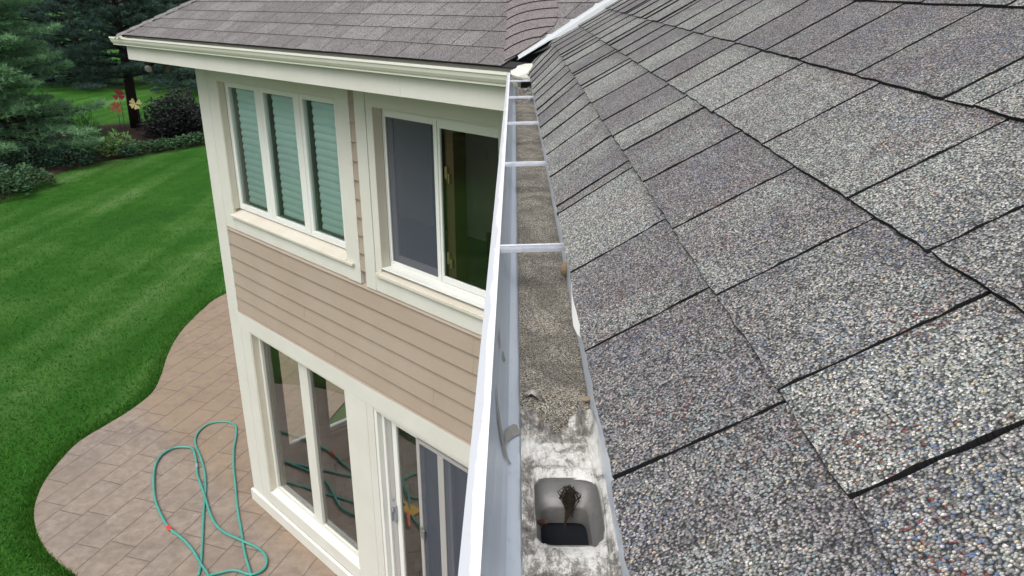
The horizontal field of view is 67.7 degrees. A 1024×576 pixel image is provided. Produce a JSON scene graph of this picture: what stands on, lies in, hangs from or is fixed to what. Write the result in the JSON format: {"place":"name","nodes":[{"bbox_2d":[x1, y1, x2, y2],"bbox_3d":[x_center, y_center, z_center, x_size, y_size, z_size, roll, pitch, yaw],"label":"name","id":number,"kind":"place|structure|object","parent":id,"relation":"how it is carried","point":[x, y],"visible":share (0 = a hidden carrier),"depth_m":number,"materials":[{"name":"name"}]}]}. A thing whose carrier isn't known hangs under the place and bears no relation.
{"place":"outdoors","nodes":[
{"label":"outdoors","id":0,"kind":"place"},
{"bbox_2d":[0,11,345,575],"bbox_3d":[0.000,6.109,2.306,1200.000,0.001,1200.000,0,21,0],"label":"lawn","id":1,"kind":"structure","parent":0,"point":[104,115],"depth_m":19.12,"materials":[{"name":"green plant"}]},
{"bbox_2d":[0,0,119,82],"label":"pine tree","id":2,"kind":"object","parent":1,"relation":"on","point":[30,19],"visible":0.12,"depth_m":61.92,"materials":[{"name":"green plant"}]},
{"bbox_2d":[18,0,139,90],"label":"pine tree","id":3,"kind":"object","parent":1,"relation":"on","point":[41,13],"visible":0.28,"depth_m":57.77,"materials":[{"name":"green plant"}]},
{"bbox_2d":[0,123,205,199],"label":"mulch bed","id":4,"kind":"object","parent":1,"relation":"on","point":[133,133],"visible":0.15,"depth_m":34.78,"materials":[{"name":"green plant"}]},
{"bbox_2d":[0,163,16,187],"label":"leafy plant","id":5,"kind":"object","parent":4,"relation":"on","point":[2,169],"visible":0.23,"depth_m":28.12,"materials":[{"name":"green plant"}]},
{"bbox_2d":[0,166,36,199],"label":"leafy plant","id":6,"kind":"object","parent":4,"relation":"on","point":[12,181],"visible":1,"depth_m":26.92,"materials":[{"name":"green plant"}]},
{"bbox_2d":[2,162,57,187],"bbox_3d":[-17.969,-4.172,28.160,1.869,0.876,1.960,14,25,33],"label":"leafy plant","id":7,"kind":"object","parent":4,"relation":"on","point":[37,175],"visible":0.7,"depth_m":28.23,"materials":[{"name":"green plant"}]},
{"bbox_2d":[0,143,62,168],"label":"shrub","id":8,"kind":"object","parent":4,"relation":"on","point":[31,160],"visible":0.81,"depth_m":31.03,"materials":[{"name":"green plant"}]},
{"bbox_2d":[0,0,74,142],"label":"pine tree","id":9,"kind":"object","parent":4,"relation":"on","point":[36,45],"visible":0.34,"depth_m":33.57,"materials":[{"name":"green plant"}]},
{"bbox_2d":[0,0,108,160],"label":"pine tree","id":10,"kind":"object","parent":4,"relation":"on","point":[17,107],"visible":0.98,"depth_m":31.27,"materials":[{"name":"green plant"}]},
{"bbox_2d":[34,137,101,168],"bbox_3d":[-18.424,-5.660,31.667,2.441,1.151,2.551,0,21,0],"label":"shrub","id":11,"kind":"object","parent":4,"relation":"on","point":[66,151],"visible":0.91,"depth_m":31.50,"materials":[{"name":"green plant"}]},
{"bbox_2d":[65,109,107,147],"bbox_3d":[-19.132,-7.193,34.456,2.042,2.037,2.126,0,21,0],"label":"shrub","id":12,"kind":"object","parent":4,"relation":"on","point":[86,123],"depth_m":34.33,"materials":[{"name":"green plant"}]},
{"bbox_2d":[31,0,181,127],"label":"pine tree","id":13,"kind":"object","parent":4,"relation":"on","point":[119,20],"visible":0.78,"depth_m":38.04,"materials":[{"name":"green plant"}]},
{"bbox_2d":[89,128,141,156],"bbox_3d":[-17.648,-6.514,33.834,2.354,1.218,2.402,0,21,0],"label":"shrub","id":14,"kind":"object","parent":4,"relation":"on","point":[112,146],"visible":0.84,"depth_m":33.70,"materials":[{"name":"green plant"}]},
{"bbox_2d":[110,102,121,128],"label":"metal flower","id":15,"kind":"object","parent":4,"relation":"on","point":[114,105],"visible":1,"depth_m":39.84,"materials":[{"name":"metal"}]},
{"bbox_2d":[113,89,124,126],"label":"metal flower","id":16,"kind":"object","parent":4,"relation":"on","point":[120,94],"visible":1,"depth_m":40.03,"materials":[{"name":"metal"}]},
{"bbox_2d":[114,140,141,155],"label":"shrub","id":17,"kind":"object","parent":4,"relation":"on","point":[126,151],"visible":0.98,"depth_m":33.50,"materials":[{"name":"green plant"}]},
{"bbox_2d":[129,98,141,129],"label":"metal flower","id":18,"kind":"object","parent":4,"relation":"on","point":[132,101],"visible":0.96,"depth_m":39.37,"materials":[{"name":"metal"}]},
{"bbox_2d":[126,139,164,152],"bbox_3d":[-16.672,-6.461,34.653,1.694,0.653,1.659,0,21,0],"label":"groundcover plant","id":19,"kind":"object","parent":4,"relation":"on","point":[145,146],"visible":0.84,"depth_m":34.61,"materials":[{"name":"green plant"}]},
{"bbox_2d":[148,136,181,150],"bbox_3d":[-16.084,-6.713,35.282,1.516,0.618,1.545,-11,23,-26],"label":"groundcover plant","id":20,"kind":"object","parent":4,"relation":"on","point":[160,140],"visible":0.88,"depth_m":35.12,"materials":[{"name":"green plant"}]},
{"bbox_2d":[135,87,203,139],"bbox_3d":[-16.630,-8.721,38.011,3.942,2.406,4.024,0,21,0],"label":"shrub","id":21,"kind":"object","parent":4,"relation":"on","point":[175,124],"visible":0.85,"depth_m":37.49,"materials":[{"name":"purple plant"}]},
{"bbox_2d":[163,133,196,147],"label":"groundcover plant","id":22,"kind":"object","parent":4,"relation":"on","point":[179,138],"visible":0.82,"depth_m":35.78,"materials":[{"name":"green plant"}]},
{"bbox_2d":[182,131,204,144],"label":"groundcover plant","id":23,"kind":"object","parent":4,"relation":"on","point":[198,138],"visible":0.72,"depth_m":36.54,"materials":[{"name":"green plant"}]},
{"bbox_2d":[99,0,194,80],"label":"pine tree","id":24,"kind":"object","parent":1,"relation":"on","point":[165,2],"depth_m":61.14,"materials":[{"name":"green plant"}]},
{"bbox_2d":[135,0,195,92],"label":"pine tree","id":25,"kind":"object","parent":1,"relation":"on","point":[183,80],"visible":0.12,"depth_m":55.31,"materials":[{"name":"green plant"}]},
{"bbox_2d":[169,3,197,91],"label":"pine tree","id":26,"kind":"object","parent":1,"relation":"on","point":[193,86],"visible":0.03,"depth_m":53.75,"materials":[{"name":"green plant"}]},
{"bbox_2d":[109,0,1023,575],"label":"house","id":27,"kind":"structure","parent":1,"relation":"on","point":[791,240],"depth_m":1.07,"materials":[{"name":"beige paint"}]},
{"bbox_2d":[216,80,353,265],"bbox_3d":[-2.276,-1.267,7.826,0.296,1.533,2.490,-19,28,-41],"label":"window","id":28,"kind":"structure","parent":27,"relation":"in","point":[284,145],"depth_m":7.92,"materials":[{"name":"white plastic"}]},
{"bbox_2d":[250,333,360,575],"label":"window","id":29,"kind":"structure","parent":27,"relation":"in","point":[323,498],"depth_m":9.44,"materials":[{"name":"beige paint"}]},
{"bbox_2d":[289,418,346,448],"bbox_3d":[-2.675,1.201,10.836,1.500,1.900,0.070,-19,28,-41],"label":"window","id":30,"kind":"structure","parent":27,"relation":"in","point":[343,422],"depth_m":10.92,"materials":[{"name":"white plastic"}]},
{"bbox_2d":[374,410,468,575],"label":"sliding door","id":31,"kind":"structure","parent":27,"relation":"in","point":[442,481],"depth_m":7.54,"materials":[{"name":"white plastic"}]},
{"bbox_2d":[371,106,499,319],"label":"window","id":32,"kind":"structure","parent":27,"relation":"in","point":[412,142],"depth_m":6.39,"materials":[{"name":"white plastic"}]},
{"bbox_2d":[441,129,447,230],"bbox_3d":[-0.776,-1.380,8.993,0.048,1.469,0.480,-19,28,-41],"label":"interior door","id":33,"kind":"structure","parent":27,"relation":"in","point":[442,130],"depth_m":9.03,"materials":[{"name":"brown wood"}]},
{"bbox_2d":[485,232,491,274],"bbox_3d":[0.074,-0.286,7.325,0.590,0.599,0.440,-19,28,-41],"label":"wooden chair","id":34,"kind":"object","parent":27,"relation":"in","point":[488,238],"visible":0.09,"depth_m":7.18,"materials":[{"name":"brown wood"}]},
{"bbox_2d":[516,88,590,434],"bbox_3d":[0.057,-0.469,2.543,0.084,0.010,3.630,0,21,0],"label":"gutter grit","id":35,"kind":"object","parent":27,"relation":"on","point":[551,368],"visible":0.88,"depth_m":1.21,"materials":[{"name":"grey gravel"}]},
{"bbox_2d":[582,396,589,401],"bbox_3d":[0.090,0.134,0.925,0.010,0.003,0.010,0,21,0],"label":"seed","id":36,"kind":"object","parent":35,"relation":"on","point":[586,398],"visible":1,"depth_m":0.92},
{"bbox_2d":[557,485,581,529],"bbox_3d":[0.058,0.223,0.785,0.024,0.045,0.016,-12,24,-28],"label":"leaf clump","id":37,"kind":"object","parent":27,"relation":"attached to","point":[568,501],"visible":1,"depth_m":0.78,"materials":[{"name":"brown plant"}]},
{"bbox_2d":[35,293,344,575],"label":"patio","id":38,"kind":"structure","parent":0,"point":[96,512],"depth_m":10.94,"materials":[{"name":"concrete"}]},
{"bbox_2d":[34,326,185,575],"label":"patio edge","id":39,"kind":"object","parent":38,"relation":"attached to","point":[53,555],"visible":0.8,"depth_m":9.80,"materials":[{"name":"concrete"}]},
{"bbox_2d":[152,420,267,575],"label":"garden hose","id":40,"kind":"object","parent":38,"relation":"on","point":[200,560],"visible":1,"depth_m":10.22,"materials":[{"name":"green rubber"}]}
]}

